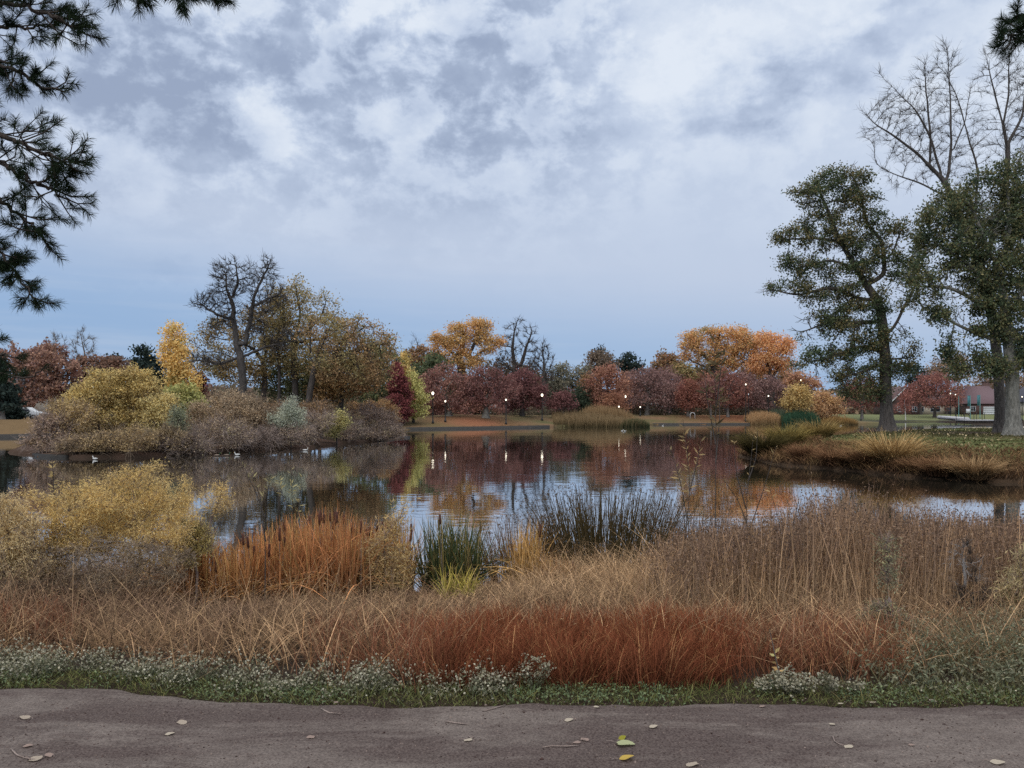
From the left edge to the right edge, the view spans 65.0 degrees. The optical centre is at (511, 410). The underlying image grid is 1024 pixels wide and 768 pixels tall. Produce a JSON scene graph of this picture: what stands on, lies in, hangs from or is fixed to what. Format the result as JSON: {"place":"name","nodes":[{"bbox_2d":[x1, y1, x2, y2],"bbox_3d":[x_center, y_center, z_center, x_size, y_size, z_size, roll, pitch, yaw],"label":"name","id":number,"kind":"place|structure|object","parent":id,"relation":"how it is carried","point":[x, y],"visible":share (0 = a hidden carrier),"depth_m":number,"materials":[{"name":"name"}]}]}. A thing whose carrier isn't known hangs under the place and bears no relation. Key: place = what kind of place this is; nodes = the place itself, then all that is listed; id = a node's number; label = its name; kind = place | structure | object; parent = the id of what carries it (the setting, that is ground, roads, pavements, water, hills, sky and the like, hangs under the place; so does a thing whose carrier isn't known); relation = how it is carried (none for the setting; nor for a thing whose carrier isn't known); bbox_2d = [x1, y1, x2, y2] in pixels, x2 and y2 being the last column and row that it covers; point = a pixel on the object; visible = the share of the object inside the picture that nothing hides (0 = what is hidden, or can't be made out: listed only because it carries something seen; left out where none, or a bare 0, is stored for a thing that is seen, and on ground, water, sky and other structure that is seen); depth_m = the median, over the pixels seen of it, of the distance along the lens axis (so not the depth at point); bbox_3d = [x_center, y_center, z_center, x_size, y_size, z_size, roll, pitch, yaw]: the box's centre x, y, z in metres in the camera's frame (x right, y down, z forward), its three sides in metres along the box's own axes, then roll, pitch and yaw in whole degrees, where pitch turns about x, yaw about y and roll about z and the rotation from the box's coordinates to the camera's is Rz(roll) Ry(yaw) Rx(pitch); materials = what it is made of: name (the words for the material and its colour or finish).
{"place":"outdoors","nodes":[
{"label":"outdoors","id":0,"kind":"place"},
{"bbox_2d":[0,571,947,693],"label":"red grass","id":1,"kind":"structure","parent":0,"point":[596,653],"depth_m":5.06,"materials":[{"name":"plant"}]},
{"bbox_2d":[0,688,1023,767],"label":"path","id":2,"kind":"structure","parent":0,"point":[524,751],"depth_m":3.94,"materials":[{"name":"asphalt"}]},
{"bbox_2d":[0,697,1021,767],"bbox_3d":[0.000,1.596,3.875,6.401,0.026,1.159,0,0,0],"label":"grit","id":3,"kind":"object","parent":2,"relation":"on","point":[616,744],"visible":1,"depth_m":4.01,"materials":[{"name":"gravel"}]},
{"bbox_2d":[0,422,1023,591],"bbox_3d":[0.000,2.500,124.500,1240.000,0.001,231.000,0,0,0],"label":"pond water","id":4,"kind":"structure","parent":0,"point":[491,472],"depth_m":28.97,"materials":[{"name":"grey liquid"}]},
{"bbox_2d":[551,409,646,426],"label":"reed bed","id":5,"kind":"object","parent":4,"relation":"on","point":[582,419],"visible":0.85,"depth_m":119.80,"materials":[{"name":"brown plant"}]},
{"bbox_2d":[0,413,1023,707],"bbox_3d":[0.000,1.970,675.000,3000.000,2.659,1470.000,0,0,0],"label":"ground","id":6,"kind":"structure","parent":0,"point":[14,427],"depth_m":5.34,"materials":[{"name":"soil"}]},
{"bbox_2d":[0,352,22,418],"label":"pine tree","id":7,"kind":"object","parent":6,"relation":"on","point":[6,396],"visible":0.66,"depth_m":83.74,"materials":[{"name":"green plant"}]},
{"bbox_2d":[0,487,62,603],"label":"tamarisk shrub","id":8,"kind":"object","parent":6,"relation":"on","point":[19,541],"visible":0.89,"depth_m":8.15,"materials":[{"name":"yellow plant"}]},
{"bbox_2d":[0,341,68,407],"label":"broadleaf tree","id":9,"kind":"object","parent":6,"relation":"on","point":[30,384],"visible":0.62,"depth_m":95.83,"materials":[{"name":"red plant"}]},
{"bbox_2d":[14,405,81,453],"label":"shrub","id":10,"kind":"object","parent":6,"relation":"on","point":[42,421],"visible":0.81,"depth_m":44.30,"materials":[{"name":"brown plant"}]},
{"bbox_2d":[30,337,86,415],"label":"broadleaf tree","id":11,"kind":"object","parent":6,"relation":"on","point":[70,369],"visible":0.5,"depth_m":99.54,"materials":[{"name":"red plant"}]},
{"bbox_2d":[0,474,123,597],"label":"tamarisk shrub","id":12,"kind":"object","parent":6,"relation":"on","point":[58,519],"visible":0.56,"depth_m":8.55,"materials":[{"name":"yellow plant"}]},
{"bbox_2d":[35,393,107,440],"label":"shrub","id":13,"kind":"object","parent":6,"relation":"on","point":[79,411],"visible":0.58,"depth_m":45.19,"materials":[{"name":"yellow plant"}]},
{"bbox_2d":[48,427,122,455],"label":"shrub","id":14,"kind":"object","parent":6,"relation":"on","point":[74,445],"visible":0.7,"depth_m":42.46,"materials":[{"name":"brown plant"}]},
{"bbox_2d":[48,363,134,435],"bbox_3d":[-24.492,-0.245,47.096,4.439,5.144,3.728,0,0,0],"label":"shrub","id":15,"kind":"object","parent":6,"relation":"on","point":[98,387],"visible":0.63,"depth_m":46.71,"materials":[{"name":"yellow plant"}]},
{"bbox_2d":[0,524,199,599],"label":"brush","id":16,"kind":"object","parent":6,"relation":"on","point":[89,554],"visible":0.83,"depth_m":8.23,"materials":[{"name":"brown plant"}]},
{"bbox_2d":[47,414,163,457],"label":"shrub","id":17,"kind":"object","parent":6,"relation":"on","point":[146,441],"visible":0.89,"depth_m":42.52,"materials":[{"name":"brown plant"}]},
{"bbox_2d":[69,352,147,397],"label":"broadleaf tree","id":18,"kind":"object","parent":6,"relation":"on","point":[116,362],"visible":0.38,"depth_m":103.40,"materials":[{"name":"brown plant"}]},
{"bbox_2d":[0,0,238,385],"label":"pine tree","id":19,"kind":"object","parent":6,"relation":"on","point":[55,170],"visible":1,"depth_m":7.11,"materials":[{"name":"green plant"}]},
{"bbox_2d":[66,457,206,597],"bbox_3d":[-4.258,1.354,8.981,1.636,1.670,0.834,0,0,0],"label":"tamarisk shrub","id":20,"kind":"object","parent":6,"relation":"on","point":[116,526],"visible":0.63,"depth_m":8.95,"materials":[{"name":"yellow plant"}]},
{"bbox_2d":[106,361,167,435],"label":"shrub","id":21,"kind":"object","parent":6,"relation":"on","point":[136,378],"visible":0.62,"depth_m":47.43,"materials":[{"name":"yellow plant"}]},
{"bbox_2d":[127,341,161,396],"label":"conifer tree","id":22,"kind":"object","parent":6,"relation":"on","point":[144,358],"visible":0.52,"depth_m":115.59,"materials":[{"name":"green plant"}]},
{"bbox_2d":[133,383,183,440],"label":"shrub","id":23,"kind":"object","parent":6,"relation":"on","point":[159,409],"visible":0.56,"depth_m":46.65,"materials":[{"name":"yellow plant"}]},
{"bbox_2d":[137,418,203,453],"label":"shrub","id":24,"kind":"object","parent":6,"relation":"on","point":[168,430],"visible":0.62,"depth_m":44.29,"materials":[{"name":"brown plant"}]},
{"bbox_2d":[149,318,206,392],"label":"poplar tree","id":25,"kind":"object","parent":6,"relation":"on","point":[177,370],"visible":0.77,"depth_m":91.29,"materials":[{"name":"yellow plant"}]},
{"bbox_2d":[159,378,210,419],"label":"shrub","id":26,"kind":"object","parent":6,"relation":"on","point":[189,393],"visible":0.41,"depth_m":87.23,"materials":[{"name":"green plant"}]},
{"bbox_2d":[151,425,220,455],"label":"shrub","id":27,"kind":"object","parent":6,"relation":"on","point":[202,445],"visible":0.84,"depth_m":44.48,"materials":[{"name":"brown plant"}]},
{"bbox_2d":[119,526,260,603],"bbox_3d":[-3.855,1.863,9.821,1.996,1.174,2.615,0,0,0],"label":"cattail stand","id":28,"kind":"object","parent":6,"relation":"on","point":[190,572],"visible":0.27,"depth_m":9.37,"materials":[{"name":"brown plant"}]},
{"bbox_2d":[166,513,217,603],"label":"tamarisk shrub","id":29,"kind":"object","parent":6,"relation":"on","point":[203,546],"visible":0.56,"depth_m":9.17,"materials":[{"name":"yellow plant"}]},
{"bbox_2d":[194,477,236,591],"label":"tamarisk shrub","id":30,"kind":"object","parent":6,"relation":"on","point":[217,504],"visible":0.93,"depth_m":9.59,"materials":[{"name":"yellow plant"}]},
{"bbox_2d":[182,382,264,439],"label":"shrub","id":31,"kind":"object","parent":6,"relation":"on","point":[243,411],"visible":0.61,"depth_m":50.80,"materials":[{"name":"brown plant"}]},
{"bbox_2d":[186,411,262,452],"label":"shrub","id":32,"kind":"object","parent":6,"relation":"on","point":[229,433],"visible":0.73,"depth_m":46.95,"materials":[{"name":"brown plant"}]},
{"bbox_2d":[184,291,297,428],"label":"cottonwood tree","id":33,"kind":"object","parent":6,"relation":"on","point":[251,370],"visible":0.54,"depth_m":65.69,"materials":[{"name":"brown plant"}]},
{"bbox_2d":[183,247,299,419],"bbox_3d":[-20.360,-5.125,60.884,9.079,14.413,3.458,0,0,0],"label":"dead tree","id":34,"kind":"object","parent":6,"relation":"on","point":[237,343],"visible":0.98,"depth_m":60.82,"materials":[{"name":"plant"}]},
{"bbox_2d":[180,522,317,605],"bbox_3d":[-3.251,1.912,9.848,1.968,1.158,3.108,0,0,-18],"label":"cattail stand","id":35,"kind":"object","parent":6,"relation":"on","point":[230,575],"visible":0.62,"depth_m":9.37,"materials":[{"name":"brown plant"}]},
{"bbox_2d":[220,424,286,450],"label":"shrub","id":36,"kind":"object","parent":6,"relation":"on","point":[269,440],"visible":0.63,"depth_m":49.08,"materials":[{"name":"brown plant"}]},
{"bbox_2d":[228,388,281,432],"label":"shrub","id":37,"kind":"object","parent":6,"relation":"on","point":[268,409],"visible":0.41,"depth_m":52.30,"materials":[{"name":"brown plant"}]},
{"bbox_2d":[0,634,534,704],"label":"white asters","id":38,"kind":"object","parent":6,"relation":"on","point":[33,663],"visible":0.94,"depth_m":4.72,"materials":[{"name":"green plant"}]},
{"bbox_2d":[258,311,297,434],"bbox_3d":[-18.351,-2.863,63.051,2.895,9.911,2.860,0,0,19],"label":"broadleaf tree","id":39,"kind":"object","parent":6,"relation":"on","point":[276,334],"visible":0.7,"depth_m":62.86,"materials":[{"name":"brown plant"}]},
{"bbox_2d":[249,420,320,448],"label":"shrub","id":40,"kind":"object","parent":6,"relation":"on","point":[298,434],"visible":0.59,"depth_m":51.66,"materials":[{"name":"brown plant"}]},
{"bbox_2d":[262,394,311,446],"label":"shrub","id":41,"kind":"object","parent":6,"relation":"on","point":[290,411],"visible":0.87,"depth_m":51.95,"materials":[{"name":"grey plant"}]},
{"bbox_2d":[251,352,338,433],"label":"broadleaf tree","id":42,"kind":"object","parent":6,"relation":"on","point":[286,382],"visible":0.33,"depth_m":68.27,"materials":[{"name":"brown plant"}]},
{"bbox_2d":[251,272,353,405],"bbox_3d":[-16.625,-4.455,63.937,8.381,13.051,6.018,0,0,0],"label":"cottonwood tree","id":43,"kind":"object","parent":6,"relation":"on","point":[293,363],"visible":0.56,"depth_m":63.76,"materials":[{"name":"brown plant"}]},
{"bbox_2d":[289,406,339,443],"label":"shrub","id":44,"kind":"object","parent":6,"relation":"on","point":[319,421],"visible":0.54,"depth_m":55.06,"materials":[{"name":"brown plant"}]},
{"bbox_2d":[200,501,447,602],"bbox_3d":[-2.632,1.873,10.675,3.826,1.596,4.497,0,0,0],"label":"cattail stand","id":45,"kind":"object","parent":6,"relation":"on","point":[332,547],"visible":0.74,"depth_m":9.68,"materials":[{"name":"orange plant"}]},
{"bbox_2d":[291,309,402,422],"bbox_3d":[-12.339,-2.827,61.119,8.950,9.707,5.307,0,0,0],"label":"cottonwood tree","id":46,"kind":"object","parent":6,"relation":"on","point":[343,353],"visible":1,"depth_m":60.52,"materials":[{"name":"brown plant"}]},
{"bbox_2d":[302,350,396,413],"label":"broadleaf tree","id":47,"kind":"object","parent":6,"relation":"on","point":[325,390],"visible":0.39,"depth_m":65.31,"materials":[{"name":"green plant"}]},
{"bbox_2d":[346,399,407,437],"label":"shrub","id":48,"kind":"object","parent":6,"relation":"on","point":[369,414],"visible":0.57,"depth_m":65.36,"materials":[{"name":"brown plant"}]},
{"bbox_2d":[349,495,420,592],"bbox_3d":[-1.595,1.696,10.009,0.955,1.313,0.732,0,0,0],"label":"willow bush","id":49,"kind":"object","parent":6,"relation":"on","point":[404,556],"visible":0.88,"depth_m":9.95,"materials":[{"name":"brown plant"}]},
{"bbox_2d":[356,512,431,592],"bbox_3d":[-1.757,1.982,11.207,2.334,1.223,2.827,0,0,0],"label":"cattail stand","id":50,"kind":"object","parent":6,"relation":"on","point":[404,540],"visible":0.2,"depth_m":10.96,"materials":[{"name":"brown plant"}]},
{"bbox_2d":[385,360,416,425],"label":"tree","id":51,"kind":"object","parent":6,"relation":"on","point":[401,393],"visible":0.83,"depth_m":104.20,"materials":[{"name":"red plant"}]},
{"bbox_2d":[406,368,433,422],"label":"broadleaf tree","id":52,"kind":"object","parent":6,"relation":"on","point":[419,402],"visible":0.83,"depth_m":107.29,"materials":[{"name":"green plant"}]},
{"bbox_2d":[409,350,453,393],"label":"broadleaf tree","id":53,"kind":"object","parent":6,"relation":"on","point":[430,362],"visible":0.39,"depth_m":141.35,"materials":[{"name":"green plant"}]},
{"bbox_2d":[420,360,479,415],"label":"maple tree","id":54,"kind":"object","parent":6,"relation":"on","point":[451,380],"visible":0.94,"depth_m":115.30,"materials":[{"name":"red plant"}]},
{"bbox_2d":[430,561,486,598],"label":"clump","id":55,"kind":"object","parent":6,"relation":"on","point":[464,583],"visible":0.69,"depth_m":9.83,"materials":[{"name":"green plant"}]},
{"bbox_2d":[425,314,509,383],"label":"cottonwood tree","id":56,"kind":"object","parent":6,"relation":"on","point":[480,336],"visible":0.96,"depth_m":149.29,"materials":[{"name":"orange plant"}]},
{"bbox_2d":[406,504,537,595],"bbox_3d":[-0.857,1.918,10.958,3.226,1.338,3.035,0,0,31],"label":"cattail stand","id":57,"kind":"object","parent":6,"relation":"on","point":[438,553],"visible":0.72,"depth_m":10.74,"materials":[{"name":"green plant"}]},
{"bbox_2d":[458,365,524,417],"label":"maple tree","id":58,"kind":"object","parent":6,"relation":"on","point":[497,381],"visible":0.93,"depth_m":116.27,"materials":[{"name":"red plant"}]},
{"bbox_2d":[0,510,1023,679],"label":"dry grass","id":59,"kind":"structure","parent":6,"relation":"on","point":[594,578],"depth_m":6.56,"materials":[{"name":"plant"}]},
{"bbox_2d":[0,662,1023,707],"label":"turf","id":60,"kind":"structure","parent":6,"relation":"on","point":[200,690],"depth_m":4.53,"materials":[{"name":"green plant"}]},
{"bbox_2d":[490,314,542,414],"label":"bare tree","id":61,"kind":"object","parent":6,"relation":"on","point":[513,359],"visible":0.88,"depth_m":151.88,"materials":[{"name":"brown plant"}]},
{"bbox_2d":[462,506,576,584],"bbox_3d":[0.125,1.965,11.361,1.638,1.250,1.549,0,0,0],"label":"bulrush clump","id":62,"kind":"object","parent":6,"relation":"on","point":[505,548],"visible":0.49,"depth_m":11.17,"materials":[{"name":"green plant"}]},
{"bbox_2d":[494,366,552,415],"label":"maple tree","id":63,"kind":"object","parent":6,"relation":"on","point":[529,389],"visible":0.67,"depth_m":123.36,"materials":[{"name":"red plant"}]},
{"bbox_2d":[473,520,585,584],"bbox_3d":[0.264,1.892,10.640,2.080,0.969,2.006,0,0,-21],"label":"clump","id":64,"kind":"object","parent":6,"relation":"on","point":[526,555],"visible":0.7,"depth_m":10.51,"materials":[{"name":"beige plant"}]},
{"bbox_2d":[514,652,556,690],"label":"aster plant","id":65,"kind":"object","parent":6,"relation":"on","point":[548,664],"visible":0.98,"depth_m":4.60,"materials":[{"name":"white plant"}]},
{"bbox_2d":[48,375,1023,413],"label":"wood","id":66,"kind":"object","parent":6,"relation":"on","point":[250,391],"visible":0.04,"depth_m":242.86,"materials":[{"name":"brown plant"}]},
{"bbox_2d":[545,360,572,410],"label":"broadleaf tree","id":67,"kind":"object","parent":6,"relation":"on","point":[559,381],"visible":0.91,"depth_m":155.12,"materials":[{"name":"green plant"}]},
{"bbox_2d":[543,387,580,413],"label":"shrub","id":68,"kind":"object","parent":6,"relation":"on","point":[562,400],"visible":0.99,"depth_m":125.25,"materials":[{"name":"red plant"}]},
{"bbox_2d":[580,347,623,393],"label":"broadleaf tree","id":69,"kind":"object","parent":6,"relation":"on","point":[596,356],"visible":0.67,"depth_m":163.09,"materials":[{"name":"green plant"}]},
{"bbox_2d":[579,361,638,406],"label":"maple tree","id":70,"kind":"object","parent":6,"relation":"on","point":[609,380],"visible":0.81,"depth_m":141.14,"materials":[{"name":"red plant"}]},
{"bbox_2d":[426,403,795,415],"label":"undergrowth","id":71,"kind":"object","parent":6,"relation":"on","point":[705,411],"visible":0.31,"depth_m":153.70,"materials":[{"name":"brown plant"}]},
{"bbox_2d":[499,481,726,575],"bbox_3d":[1.450,1.800,11.769,3.247,1.680,2.396,0,0,0],"label":"bulrush clump","id":72,"kind":"object","parent":6,"relation":"on","point":[584,535],"visible":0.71,"depth_m":11.32,"materials":[{"name":"green plant"}]},
{"bbox_2d":[619,363,683,415],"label":"maple tree","id":73,"kind":"object","parent":6,"relation":"on","point":[651,378],"visible":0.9,"depth_m":148.53,"materials":[{"name":"red plant"}]},
{"bbox_2d":[669,374,705,416],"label":"maple tree","id":74,"kind":"object","parent":6,"relation":"on","point":[687,398],"visible":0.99,"depth_m":145.35,"materials":[{"name":"red plant"}]},
{"bbox_2d":[638,492,747,556],"bbox_3d":[2.654,1.886,11.643,1.653,1.507,1.948,0,0,9],"label":"bulrush clump","id":75,"kind":"object","parent":6,"relation":"on","point":[695,508],"visible":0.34,"depth_m":11.45,"materials":[{"name":"brown plant"}]},
{"bbox_2d":[692,333,729,563],"bbox_3d":[2.168,0.638,8.718,0.379,2.954,0.466,0,0,25],"label":"willow sapling","id":76,"kind":"object","parent":6,"relation":"on","point":[710,362],"visible":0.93,"depth_m":8.61,"materials":[{"name":"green plant"}]},
{"bbox_2d":[675,322,759,411],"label":"cottonwood tree","id":77,"kind":"object","parent":6,"relation":"on","point":[693,340],"visible":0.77,"depth_m":166.86,"materials":[{"name":"orange plant"}]},
{"bbox_2d":[703,362,755,416],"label":"maple tree","id":78,"kind":"object","parent":6,"relation":"on","point":[732,379],"visible":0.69,"depth_m":145.52,"materials":[{"name":"red plant"}]},
{"bbox_2d":[717,423,818,457],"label":"grass tussock","id":79,"kind":"object","parent":6,"relation":"on","point":[768,442],"depth_m":40.03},
{"bbox_2d":[744,374,791,410],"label":"maple tree","id":80,"kind":"object","parent":6,"relation":"on","point":[763,386],"visible":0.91,"depth_m":145.39,"materials":[{"name":"red plant"}]},
{"bbox_2d":[742,326,800,409],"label":"cottonwood tree","id":81,"kind":"object","parent":6,"relation":"on","point":[762,362],"visible":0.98,"depth_m":162.90,"materials":[{"name":"orange plant"}]},
{"bbox_2d":[770,662,821,697],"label":"aster plant","id":82,"kind":"object","parent":6,"relation":"on","point":[796,682],"visible":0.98,"depth_m":4.54,"materials":[{"name":"white plant"}]},
{"bbox_2d":[774,377,819,413],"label":"shrub","id":83,"kind":"object","parent":6,"relation":"on","point":[799,395],"visible":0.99,"depth_m":136.97,"materials":[{"name":"yellow plant"}]},
{"bbox_2d":[776,369,827,409],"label":"broadleaf tree","id":84,"kind":"object","parent":6,"relation":"on","point":[812,383],"visible":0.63,"depth_m":158.81,"materials":[{"name":"red plant"}]},
{"bbox_2d":[804,386,850,419],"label":"shrub","id":85,"kind":"object","parent":6,"relation":"on","point":[823,405],"visible":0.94,"depth_m":138.53,"materials":[{"name":"orange plant"}]},
{"bbox_2d":[632,472,1023,619],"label":"russet reeds","id":86,"kind":"object","parent":6,"relation":"on","point":[848,537],"visible":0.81,"depth_m":7.87,"materials":[{"name":"brown plant"}]},
{"bbox_2d":[756,160,932,431],"bbox_3d":[23.601,-8.022,57.111,12.902,19.314,4.419,0,0,0],"label":"elm tree","id":87,"kind":"object","parent":6,"relation":"on","point":[884,366],"visible":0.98,"depth_m":56.61,"materials":[{"name":"green plant"}]},
{"bbox_2d":[733,431,1023,482],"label":"bank grass","id":88,"kind":"structure","parent":6,"relation":"on","point":[780,456],"depth_m":32.13,"materials":[{"name":"plant"}]},
{"bbox_2d":[846,530,920,634],"bbox_3d":[2.933,1.456,6.416,0.691,1.028,0.497,0,0,0],"label":"weed mound","id":89,"kind":"object","parent":6,"relation":"on","point":[887,560],"visible":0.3,"depth_m":6.38,"materials":[{"name":"green plant"}]},
{"bbox_2d":[835,427,965,466],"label":"grass tussock","id":90,"kind":"object","parent":6,"relation":"on","point":[904,449],"depth_m":31.66,"materials":[{"name":"plant"}]},
{"bbox_2d":[815,427,1023,453],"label":"lawn grass","id":91,"kind":"structure","parent":6,"relation":"on","point":[989,430],"depth_m":44.32,"materials":[{"name":"plant"}]},
{"bbox_2d":[839,601,1023,704],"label":"grey green weeds","id":92,"kind":"object","parent":6,"relation":"on","point":[994,670],"visible":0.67,"depth_m":4.95,"materials":[{"name":"green plant"}]},
{"bbox_2d":[901,369,968,417],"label":"maple tree","id":93,"kind":"object","parent":6,"relation":"on","point":[933,381],"visible":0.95,"depth_m":184.97,"materials":[{"name":"red plant"}]},
{"bbox_2d":[897,452,979,476],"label":"grass tussock","id":94,"kind":"object","parent":6,"relation":"on","point":[926,469],"depth_m":29.16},
{"bbox_2d":[856,33,1023,432],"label":"cottonwood tree","id":95,"kind":"object","parent":6,"relation":"on","point":[999,407],"visible":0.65,"depth_m":52.91,"materials":[{"name":"beige plant"}]},
{"bbox_2d":[895,147,1023,435],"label":"elm tree","id":96,"kind":"object","parent":6,"relation":"on","point":[994,281],"visible":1,"depth_m":46.69,"materials":[{"name":"green plant"}]},
{"bbox_2d":[939,534,1004,621],"bbox_3d":[4.202,1.596,7.415,0.657,0.931,0.492,0,0,0],"label":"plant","id":97,"kind":"object","parent":6,"relation":"on","point":[975,581],"visible":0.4,"depth_m":7.37,"materials":[{"name":"brown plant"}]},
{"bbox_2d":[929,453,1022,479],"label":"grass tussock","id":98,"kind":"object","parent":6,"relation":"on","point":[965,470],"depth_m":27.84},
{"bbox_2d":[985,0,1023,64],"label":"pine tree","id":99,"kind":"object","parent":6,"relation":"on","point":[1003,29],"visible":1,"depth_m":7.19,"materials":[{"name":"green plant"}]},
{"bbox_2d":[985,536,1023,624],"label":"willow bush","id":100,"kind":"object","parent":6,"relation":"on","point":[1012,573],"visible":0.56,"depth_m":7.01,"materials":[{"name":"brown plant"}]},
{"bbox_2d":[0,0,1023,406],"label":"sky","id":101,"kind":"structure","parent":0,"point":[614,173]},
{"bbox_2d":[953,381,993,414],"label":"house","id":102,"kind":"structure","parent":0,"point":[985,391],"depth_m":222.78,"materials":[{"name":"red brick"}]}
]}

